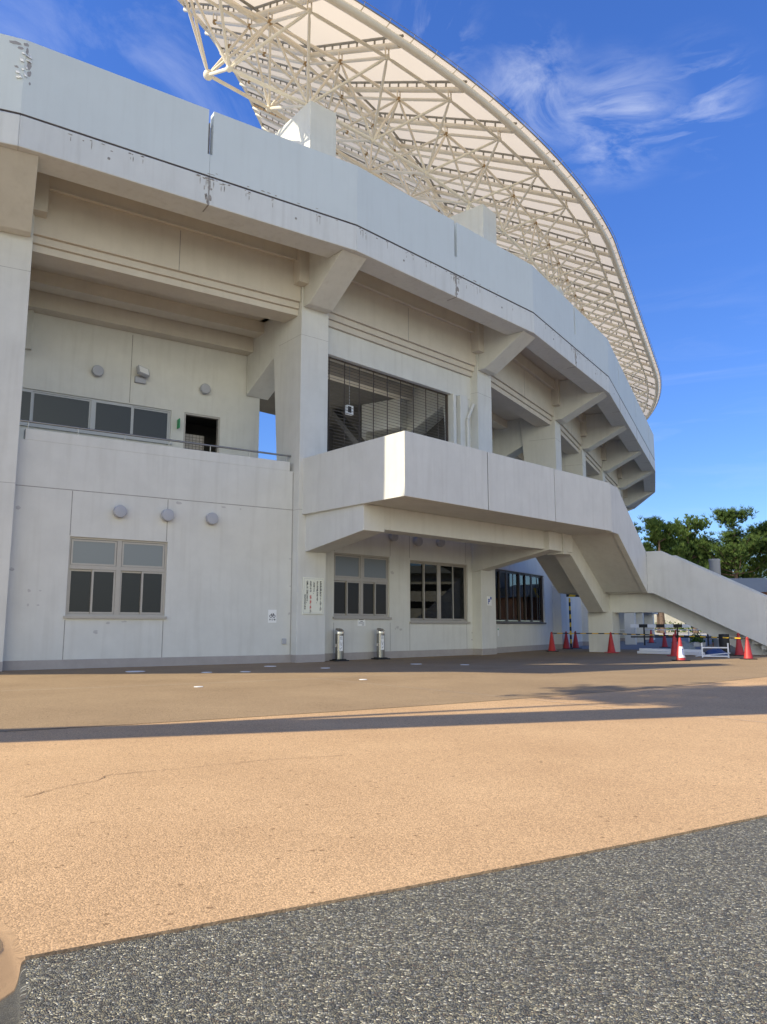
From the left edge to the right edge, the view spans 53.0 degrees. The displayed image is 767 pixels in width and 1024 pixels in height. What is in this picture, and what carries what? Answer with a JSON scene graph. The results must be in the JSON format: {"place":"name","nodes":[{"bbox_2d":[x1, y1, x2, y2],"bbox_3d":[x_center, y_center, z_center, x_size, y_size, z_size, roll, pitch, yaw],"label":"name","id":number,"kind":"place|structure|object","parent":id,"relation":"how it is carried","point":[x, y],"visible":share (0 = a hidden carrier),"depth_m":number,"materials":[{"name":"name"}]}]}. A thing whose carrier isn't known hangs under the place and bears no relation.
{"place":"outdoors","nodes":[
{"label":"outdoors","id":0,"kind":"place"},
{"bbox_2d":[0,677,766,959],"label":"plaza pavement","id":1,"kind":"structure","parent":0,"point":[395,799],"depth_m":4.70,"materials":[{"name":"beige concrete"}]},
{"bbox_2d":[25,755,341,796],"bbox_3d":[-1.395,1.896,5.662,2.445,0.001,0.382,7,-11,-39],"label":"pavement crack","id":2,"kind":"object","parent":1,"relation":"on","point":[166,769],"visible":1,"depth_m":5.58,"materials":[{"name":"brown concrete"}]},
{"bbox_2d":[0,638,766,731],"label":"building apron","id":3,"kind":"object","parent":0,"point":[53,703],"visible":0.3,"depth_m":14.11,"materials":[{"name":"beige concrete"}]},
{"bbox_2d":[0,33,657,670],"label":"stadium","id":4,"kind":"object","parent":3,"relation":"on","point":[224,279],"visible":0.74,"depth_m":22.65,"materials":[{"name":"paint"}]},
{"bbox_2d":[20,388,171,444],"bbox_3d":[-9.267,-2.921,22.901,6.000,1.130,0.220,5,-10,-33],"label":"window","id":5,"kind":"structure","parent":4,"relation":"in","point":[36,405],"depth_m":23.25,"materials":[{"name":"grey glass"}]},
{"bbox_2d":[63,536,166,618],"bbox_3d":[-6.866,1.727,19.888,2.570,2.050,0.220,5,-10,-33],"label":"window","id":6,"kind":"structure","parent":4,"relation":"in","point":[111,588],"depth_m":19.87,"materials":[{"name":"glass"}]},
{"bbox_2d":[134,365,149,383],"bbox_3d":[-7.516,-4.302,23.997,0.396,0.522,0.364,5,-10,-33],"label":"floodlight","id":7,"kind":"object","parent":4,"relation":"attached to","point":[143,371],"visible":1,"depth_m":23.98,"materials":[{"name":"grey paint"}]},
{"bbox_2d":[268,610,276,622],"bbox_3d":[-3.191,2.991,22.074,0.260,0.370,0.007,5,-10,-33],"label":"paper notice","id":8,"kind":"object","parent":4,"relation":"attached to","point":[272,614],"visible":1,"depth_m":22.07,"materials":[{"name":"white paper"}]},
{"bbox_2d":[302,577,323,613],"bbox_3d":[-2.067,2.466,22.590,0.740,1.070,0.034,7,-11,-38],"label":"notice board","id":9,"kind":"object","parent":4,"relation":"attached to","point":[312,595],"visible":1,"depth_m":22.57,"materials":[{"name":"beige paper"}]},
{"bbox_2d":[345,365,352,415],"bbox_3d":[-1.191,-4.310,26.937,0.280,1.860,0.124,8,-12,-44],"label":"hanging sign","id":10,"kind":"object","parent":4,"relation":"hanging from","point":[349,409],"visible":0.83,"depth_m":26.80,"materials":[{"name":"white paint"}]},
{"bbox_2d":[357,619,364,625],"bbox_3d":[-0.698,3.485,24.349,0.340,0.250,0.006,8,-12,-44],"label":"paper notice","id":11,"kind":"object","parent":4,"relation":"attached to","point":[360,622],"visible":1,"depth_m":24.33,"materials":[{"name":"white paper"}]},
{"bbox_2d":[332,552,391,618],"bbox_3d":[-0.695,2.392,24.579,2.520,2.050,0.220,8,-12,-44],"label":"window","id":12,"kind":"structure","parent":4,"relation":"in","point":[356,596],"depth_m":24.55,"materials":[{"name":"glass"}]},
{"bbox_2d":[177,0,661,419],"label":"roof canopy","id":13,"kind":"object","parent":4,"relation":"on","point":[416,119],"visible":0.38,"depth_m":31.98,"materials":[{"name":"beige metal"}]},
{"bbox_2d":[409,560,470,623],"bbox_3d":[1.972,2.859,27.189,3.180,2.150,0.220,8,-12,-44],"label":"window","id":14,"kind":"structure","parent":4,"relation":"in","point":[438,591],"depth_m":27.16,"materials":[{"name":"glass"}]},
{"bbox_2d":[487,596,491,605],"bbox_3d":[3.922,3.303,28.513,0.015,0.340,0.320,-7,-11,39],"label":"parking sign","id":15,"kind":"object","parent":4,"relation":"attached to","point":[489,600],"visible":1,"depth_m":28.51,"materials":[{"name":"white paint"}]},
{"bbox_2d":[495,569,545,623],"bbox_3d":[5.724,3.607,32.239,0.220,2.150,5.600,-5,-10,31],"label":"window","id":16,"kind":"structure","parent":4,"relation":"in","point":[519,597],"depth_m":32.17,"materials":[{"name":"black glass"}]},
{"bbox_2d":[566,594,578,596],"bbox_3d":[9.000,3.752,36.257,1.800,0.500,0.030,0,-8,0],"label":"caution board","id":17,"kind":"object","parent":4,"relation":"attached to","point":[568,595],"visible":0.16,"depth_m":36.22,"materials":[{"name":"yellow metal"}]},
{"bbox_2d":[329,628,348,660],"bbox_3d":[-1.330,4.004,23.214,0.480,0.973,0.400,5,-10,-30],"label":"ash stand","id":18,"kind":"object","parent":3,"relation":"on","point":[339,644],"visible":0.99,"depth_m":23.12,"materials":[{"name":"silver metal"}]},
{"bbox_2d":[371,628,389,659],"bbox_3d":[-0.090,4.180,24.401,0.480,0.973,0.400,6,-10,-33],"label":"ash stand","id":19,"kind":"object","parent":3,"relation":"on","point":[380,643],"visible":1,"depth_m":24.31,"materials":[{"name":"silver metal"}]},
{"bbox_2d":[8,657,758,721],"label":"pavement joint lines","id":20,"kind":"object","parent":3,"relation":"on","point":[451,691],"visible":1,"depth_m":13.59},
{"bbox_2d":[302,431,766,654],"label":"access stair","id":21,"kind":"object","parent":3,"relation":"on","point":[573,534],"visible":0.96,"depth_m":24.46,"materials":[{"name":"paint"}]},
{"bbox_2d":[547,632,558,651],"bbox_3d":[6.950,5.356,31.758,0.457,0.801,0.457,0,-8,0],"label":"traffic cone","id":22,"kind":"object","parent":3,"relation":"on","point":[551,648],"visible":1,"depth_m":31.65,"materials":[{"name":"red plastic"}]},
{"bbox_2d":[553,633,608,633],"bbox_3d":[7.940,4.897,31.017,2.546,0.038,0.038,-7,-11,38],"label":"striped bar","id":23,"kind":"object","parent":22,"relation":"attached to","point":[580,633],"visible":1,"depth_m":30.98,"materials":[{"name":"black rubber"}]},
{"bbox_2d":[562,631,571,648],"bbox_3d":[8.350,5.854,35.121,0.457,0.801,0.457,0,-8,0],"label":"traffic cone","id":24,"kind":"object","parent":3,"relation":"on","point":[566,645],"visible":0.94,"depth_m":35.02,"materials":[{"name":"red plastic"}]},
{"bbox_2d":[604,632,618,652],"bbox_3d":[8.930,5.122,30.175,0.457,0.801,0.457,0,-8,0],"label":"traffic cone","id":25,"kind":"object","parent":3,"relation":"on","point":[611,648],"visible":0.99,"depth_m":30.07,"materials":[{"name":"red plastic"}]},
{"bbox_2d":[637,651,701,654],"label":"white beam","id":26,"kind":"structure","parent":3,"relation":"on","point":[663,652],"depth_m":28.62,"materials":[{"name":"white paint"}]},
{"bbox_2d":[639,648,701,651],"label":"white beam","id":27,"kind":"structure","parent":26,"relation":"on","point":[668,650],"depth_m":28.66,"materials":[{"name":"white metal"}]},
{"bbox_2d":[667,634,677,655],"bbox_3d":[10.200,4.665,26.957,0.434,0.761,0.434,0,-8,0],"label":"traffic cone","id":28,"kind":"object","parent":3,"relation":"on","point":[674,646],"visible":0.8,"depth_m":26.88,"materials":[{"name":"red plastic"}]},
{"bbox_2d":[611,633,671,635],"bbox_3d":[9.565,4.561,28.616,0.039,0.078,3.490,3,-9,-21],"label":"striped bar","id":29,"kind":"object","parent":28,"relation":"attached to","point":[641,634],"visible":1,"depth_m":28.49,"materials":[{"name":"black plastic"}]},
{"bbox_2d":[671,637,690,660],"bbox_3d":[8.980,4.148,23.263,0.400,0.701,0.400,2,-9,-11],"label":"traffic cone","id":30,"kind":"object","parent":3,"relation":"on","point":[680,656],"visible":1,"depth_m":23.17,"materials":[{"name":"red plastic"}]},
{"bbox_2d":[670,641,695,654],"bbox_3d":[11.053,4.997,28.313,0.919,0.502,0.721,0,-8,0],"label":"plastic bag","id":31,"kind":"object","parent":3,"relation":"on","point":[686,645],"visible":0.27,"depth_m":28.17,"materials":[{"name":"plastic"}]},
{"bbox_2d":[696,643,729,657],"bbox_3d":[10.963,4.620,25.690,1.144,0.480,0.313,-7,-11,38],"label":"metal frame","id":32,"kind":"object","parent":3,"relation":"on","point":[712,655],"visible":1,"depth_m":25.62,"materials":[{"name":"white paint"}]},
{"bbox_2d":[708,559,720,646],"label":"round column","id":33,"kind":"structure","parent":3,"relation":"on","point":[714,565],"depth_m":34.10,"materials":[{"name":"grey paint"}]},
{"bbox_2d":[706,648,727,655],"bbox_3d":[11.539,4.868,26.715,0.820,0.288,0.656,0,-8,0],"label":"blue tarpaulin","id":34,"kind":"object","parent":3,"relation":"on","point":[715,651],"visible":0.77,"depth_m":26.52,"materials":[{"name":"blue plastic"}]},
{"bbox_2d":[718,634,729,654],"bbox_3d":[12.300,4.783,27.749,0.360,0.760,0.360,0,-8,0],"label":"black drum","id":35,"kind":"object","parent":3,"relation":"on","point":[723,642],"visible":0.68,"depth_m":27.62,"materials":[{"name":"black plastic"}]},
{"bbox_2d":[731,633,743,655],"bbox_3d":[12.620,4.697,27.306,0.457,0.801,0.457,0,-8,0],"label":"traffic cone","id":36,"kind":"object","parent":3,"relation":"on","point":[739,651],"visible":0.91,"depth_m":27.21,"materials":[{"name":"red plastic"}]},
{"bbox_2d":[739,637,756,659],"bbox_3d":[11.550,4.314,24.381,0.400,0.701,0.400,0,-8,0],"label":"traffic cone","id":37,"kind":"object","parent":3,"relation":"on","point":[748,655],"visible":1,"depth_m":24.29,"materials":[{"name":"red plastic"}]},
{"bbox_2d":[675,635,744,638],"bbox_3d":[10.875,4.183,25.715,0.039,0.099,2.930,4,-9,-27],"label":"striped bar","id":38,"kind":"object","parent":37,"relation":"on","point":[710,637],"visible":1,"depth_m":25.67,"materials":[{"name":"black plastic"}]},
{"bbox_2d":[729,578,766,594],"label":"park hut","id":39,"kind":"object","parent":3,"relation":"on","point":[758,584],"visible":0.25,"depth_m":43.38,"materials":[{"name":"metal"}]},
{"bbox_2d":[0,0,766,620],"label":"sky","id":40,"kind":"structure","parent":0,"point":[658,108],"materials":[{"name":"blue"}]},
{"bbox_2d":[22,636,766,1023],"bbox_3d":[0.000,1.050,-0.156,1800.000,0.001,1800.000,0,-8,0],"label":"ground","id":41,"kind":"structure","parent":0,"point":[670,930],"depth_m":2.49,"materials":[{"name":"grey asphalt"}]},
{"bbox_2d":[0,920,25,1023],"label":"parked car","id":42,"kind":"object","parent":41,"relation":"on","point":[12,983],"visible":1,"depth_m":1.06,"materials":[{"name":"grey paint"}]},
{"bbox_2d":[572,638,711,649],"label":"concrete path","id":43,"kind":"structure","parent":0,"point":[657,644],"depth_m":41.28,"materials":[{"name":"grey concrete"}]},
{"bbox_2d":[569,598,571,647],"bbox_3d":[8.780,5.199,36.128,0.085,2.300,0.085,-3,-9,22],"label":"striped post","id":44,"kind":"object","parent":43,"relation":"on","point":[570,622],"visible":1,"depth_m":36.10,"materials":[{"name":"black rubber"}]},
{"bbox_2d":[572,631,578,647],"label":"traffic cone","id":45,"kind":"object","parent":43,"relation":"on","point":[575,643],"visible":0.95,"depth_m":36.01,"materials":[{"name":"red plastic"}]},
{"bbox_2d":[647,630,654,642],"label":"traffic cone","id":46,"kind":"object","parent":43,"relation":"on","point":[651,640],"visible":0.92,"depth_m":47.29,"materials":[{"name":"red plastic"}]},
{"bbox_2d":[619,629,712,641],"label":"rail fence","id":47,"kind":"object","parent":43,"relation":"on","point":[670,629],"visible":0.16,"depth_m":52.12,"materials":[{"name":"black metal"}]},
{"bbox_2d":[661,633,670,647],"bbox_3d":[13.700,6.241,37.490,0.411,0.721,0.411,0,-8,0],"label":"traffic cone","id":48,"kind":"object","parent":43,"relation":"on","point":[664,643],"visible":1,"depth_m":37.39,"materials":[{"name":"red plastic"}]},
{"bbox_2d":[630,624,708,645],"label":"striped barrier","id":49,"kind":"object","parent":43,"relation":"on","point":[644,626],"visible":0.72,"depth_m":41.53,"materials":[{"name":"metal"}]},
{"bbox_2d":[689,633,705,646],"bbox_3d":[16.080,6.530,39.457,0.924,0.726,0.628,4,-9,-23],"label":"planter","id":50,"kind":"object","parent":43,"relation":"on","point":[694,642],"visible":0.9,"depth_m":39.29,"materials":[{"name":"green plant"}]},
{"bbox_2d":[655,632,706,634],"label":"path","id":51,"kind":"structure","parent":0,"point":[681,633],"depth_m":107.53,"materials":[{"name":"white concrete"}]},
{"bbox_2d":[634,522,642,539],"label":"pine tree","id":52,"kind":"object","parent":51,"relation":"on","point":[638,528],"visible":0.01,"depth_m":111.15,"materials":[{"name":"green plant"}]},
{"bbox_2d":[652,545,659,632],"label":"pine tree","id":53,"kind":"object","parent":51,"relation":"on","point":[658,622],"visible":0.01,"depth_m":115.83,"materials":[{"name":"brown plant"}]},
{"bbox_2d":[638,516,692,633],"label":"pine tree","id":54,"kind":"object","parent":51,"relation":"on","point":[660,534],"visible":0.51,"depth_m":108.92,"materials":[{"name":"green plant"}]},
{"bbox_2d":[654,613,699,631],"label":"block wall","id":55,"kind":"structure","parent":51,"relation":"on","point":[668,618],"depth_m":130.14,"materials":[{"name":"beige concrete"}]},
{"bbox_2d":[655,621,701,631],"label":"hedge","id":56,"kind":"object","parent":51,"relation":"on","point":[670,622],"visible":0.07,"depth_m":127.39,"materials":[{"name":"green plant"}]},
{"bbox_2d":[669,514,725,632],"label":"pine tree","id":57,"kind":"object","parent":51,"relation":"on","point":[698,554],"visible":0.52,"depth_m":110.28,"materials":[{"name":"green plant"}]},
{"bbox_2d":[671,537,733,632],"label":"pine tree","id":58,"kind":"object","parent":51,"relation":"on","point":[721,572],"visible":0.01,"depth_m":116.24,"materials":[{"name":"green plant"}]},
{"bbox_2d":[690,504,766,577],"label":"pine tree","id":59,"kind":"object","parent":51,"relation":"on","point":[735,548],"visible":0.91,"depth_m":107.61,"materials":[{"name":"green plant"}]},
{"bbox_2d":[721,543,762,577],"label":"pine tree","id":60,"kind":"object","parent":51,"relation":"on","point":[742,575],"visible":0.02,"depth_m":118.09,"materials":[{"name":"green plant"}]},
{"bbox_2d":[733,520,766,577],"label":"pine tree","id":61,"kind":"object","parent":51,"relation":"on","point":[761,526],"visible":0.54,"depth_m":110.02,"materials":[{"name":"green plant"}]}
]}

